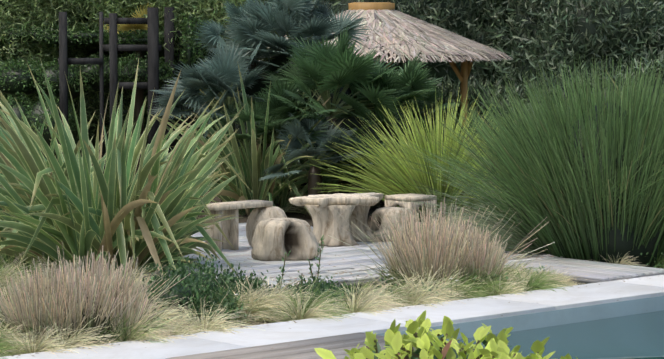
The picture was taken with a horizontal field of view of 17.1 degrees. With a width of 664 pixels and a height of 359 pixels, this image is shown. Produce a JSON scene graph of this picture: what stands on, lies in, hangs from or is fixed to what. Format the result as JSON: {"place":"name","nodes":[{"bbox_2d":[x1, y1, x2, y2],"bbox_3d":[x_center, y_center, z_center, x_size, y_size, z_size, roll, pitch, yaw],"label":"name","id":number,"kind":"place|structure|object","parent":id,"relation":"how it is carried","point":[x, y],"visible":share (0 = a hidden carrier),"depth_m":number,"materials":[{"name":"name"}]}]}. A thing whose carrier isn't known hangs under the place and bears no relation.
{"place":"outdoors","nodes":[
{"label":"outdoors","id":0,"kind":"place"},
{"bbox_2d":[1,164,523,354],"bbox_3d":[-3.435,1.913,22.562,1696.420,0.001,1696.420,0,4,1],"label":"ground","id":1,"kind":"structure","parent":0,"point":[301,216],"depth_m":39.06,"materials":[{"name":"soil"}]},
{"bbox_2d":[0,242,190,347],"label":"straw plant clump","id":2,"kind":"object","parent":1,"relation":"on","point":[66,296],"visible":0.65,"depth_m":23.70,"materials":[{"name":"beige plant"}]},
{"bbox_2d":[0,11,208,153],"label":"clipped hedge tiers","id":3,"kind":"object","parent":1,"relation":"on","point":[16,79],"visible":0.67,"depth_m":48.49,"materials":[{"name":"green plant"}]},
{"bbox_2d":[58,7,190,173],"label":"charred pergola posts","id":4,"kind":"object","parent":1,"relation":"on","point":[152,47],"visible":0.65,"depth_m":47.78,"materials":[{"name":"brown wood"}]},
{"bbox_2d":[0,55,252,280],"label":"flax plant","id":5,"kind":"object","parent":1,"relation":"on","point":[73,201],"visible":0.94,"depth_m":29.13,"materials":[{"name":"green plant"}]},
{"bbox_2d":[43,43,216,163],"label":"hedge backing","id":6,"kind":"object","parent":1,"relation":"on","point":[105,160],"depth_m":53.05,"materials":[{"name":"green plant"}]},
{"bbox_2d":[103,1,157,174],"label":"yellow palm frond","id":7,"kind":"object","parent":1,"relation":"on","point":[139,101],"visible":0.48,"depth_m":49.20,"materials":[{"name":"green plant"}]},
{"bbox_2d":[0,0,331,157],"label":"bamboo hedge","id":8,"kind":"object","parent":1,"relation":"on","point":[13,13],"visible":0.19,"depth_m":49.42,"materials":[{"name":"green plant"}]},
{"bbox_2d":[135,254,363,323],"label":"low shrubs","id":9,"kind":"object","parent":1,"relation":"on","point":[188,287],"visible":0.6,"depth_m":26.32,"materials":[{"name":"green plant"}]},
{"bbox_2d":[148,61,380,217],"bbox_3d":[-1.129,-0.730,39.283,4.496,2.765,4.179,0,4,1],"label":"flax plant","id":10,"kind":"object","parent":1,"relation":"on","point":[250,161],"visible":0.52,"depth_m":38.90,"materials":[{"name":"green plant"}]},
{"bbox_2d":[149,0,474,219],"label":"palm fan clump","id":11,"kind":"object","parent":1,"relation":"on","point":[309,62],"visible":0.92,"depth_m":39.58,"materials":[{"name":"green plant"}]},
{"bbox_2d":[0,181,663,358],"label":"stipa wisps","id":12,"kind":"object","parent":1,"relation":"on","point":[275,306],"visible":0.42,"depth_m":26.00,"materials":[{"name":"plant"}]},
{"bbox_2d":[20,235,663,347],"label":"small plants","id":13,"kind":"object","parent":1,"relation":"on","point":[310,268],"visible":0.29,"depth_m":27.11,"materials":[{"name":"green plant"}]},
{"bbox_2d":[137,223,562,290],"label":"deck","id":14,"kind":"structure","parent":1,"relation":"on","point":[343,260],"depth_m":30.56,"materials":[{"name":"grey wood"}]},
{"bbox_2d":[205,200,286,251],"bbox_3d":[-1.234,0.679,32.425,1.365,0.680,0.641,-4,6,-42],"label":"stone bench","id":15,"kind":"object","parent":14,"relation":"on","point":[263,209],"visible":0.54,"depth_m":32.36,"materials":[{"name":"beige stone"}]},
{"bbox_2d":[251,218,319,260],"bbox_3d":[-0.650,0.832,31.055,0.982,0.580,0.629,0,4,1],"label":"stone stool","id":16,"kind":"object","parent":14,"relation":"on","point":[272,238],"visible":0.96,"depth_m":30.90,"materials":[{"name":"beige stone"}]},
{"bbox_2d":[289,192,383,246],"bbox_3d":[0.194,0.591,33.327,1.102,0.720,1.479,3,5,30],"label":"stone table","id":17,"kind":"object","parent":14,"relation":"on","point":[328,213],"visible":0.88,"depth_m":32.91,"materials":[{"name":"beige stone"}]},
{"bbox_2d":[12,230,663,357],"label":"deck leaf litter","id":18,"kind":"object","parent":14,"relation":"on","point":[333,277],"visible":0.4,"depth_m":28.94,"materials":[{"name":"plant"}]},
{"bbox_2d":[371,207,412,241],"bbox_3d":[0.913,0.673,33.699,0.648,0.500,0.629,0,4,1],"label":"stone stool","id":19,"kind":"object","parent":14,"relation":"on","point":[385,211],"visible":0.65,"depth_m":33.47,"materials":[{"name":"beige stone"}]},
{"bbox_2d":[385,193,436,223],"bbox_3d":[1.284,0.499,36.146,0.600,0.480,0.600,-4,6,-42],"label":"stone table","id":20,"kind":"object","parent":14,"relation":"on","point":[396,200],"visible":0.65,"depth_m":35.96,"materials":[{"name":"beige stone"}]},
{"bbox_2d":[293,88,528,221],"bbox_3d":[1.812,-0.338,38.264,5.174,2.717,4.746,0,4,1],"label":"green tussock","id":21,"kind":"object","parent":1,"relation":"on","point":[398,173],"visible":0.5,"depth_m":37.77,"materials":[{"name":"green plant"}]},
{"bbox_2d":[348,2,473,152],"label":"gazebo poles","id":22,"kind":"object","parent":1,"relation":"on","point":[463,75],"visible":0.23,"depth_m":44.67,"materials":[{"name":"brown wood"}]},
{"bbox_2d":[259,9,512,62],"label":"thatched roof","id":23,"kind":"structure","parent":22,"relation":"on","point":[396,35],"depth_m":44.02,"materials":[{"name":"beige wicker"}]},
{"bbox_2d":[328,198,553,293],"bbox_3d":[1.423,0.946,28.537,2.922,1.503,2.720,0,4,1],"label":"straw plant clump","id":24,"kind":"object","parent":1,"relation":"on","point":[446,245],"visible":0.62,"depth_m":28.04,"materials":[{"name":"beige plant"}]},
{"bbox_2d":[311,0,663,155],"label":"oleander hedge","id":25,"kind":"object","parent":1,"relation":"on","point":[547,34],"visible":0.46,"depth_m":48.31,"materials":[{"name":"green plant"}]},
{"bbox_2d":[363,54,663,267],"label":"ornamental grass","id":26,"kind":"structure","parent":1,"relation":"on","point":[589,183],"depth_m":30.96,"materials":[{"name":"green plant"}]},
{"bbox_2d":[376,296,663,340],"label":"pool wall","id":27,"kind":"structure","parent":1,"relation":"in","point":[571,315],"depth_m":26.56,"materials":[{"name":"blue tile"}]},
{"bbox_2d":[165,332,415,358],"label":"pool deck","id":28,"kind":"structure","parent":27,"relation":"on","point":[305,349],"depth_m":23.11,"materials":[{"name":"grey wood"}]},
{"bbox_2d":[0,275,663,358],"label":"pool coping","id":29,"kind":"object","parent":27,"relation":"on","point":[493,307],"visible":0.58,"depth_m":25.26,"materials":[{"name":"grey stone"}]},
{"bbox_2d":[457,310,663,358],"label":"pool water","id":30,"kind":"structure","parent":27,"relation":"in","point":[638,336],"depth_m":25.43,"materials":[{"name":"teal liquid"}]},
{"bbox_2d":[502,257,663,284],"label":"walkway deck","id":31,"kind":"structure","parent":1,"relation":"on","point":[596,272],"depth_m":29.85,"materials":[{"name":"grey wood"}]},
{"bbox_2d":[314,310,577,358],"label":"bush","id":32,"kind":"object","parent":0,"point":[424,344],"visible":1,"depth_m":6.66,"materials":[{"name":"green plant"}]}
]}

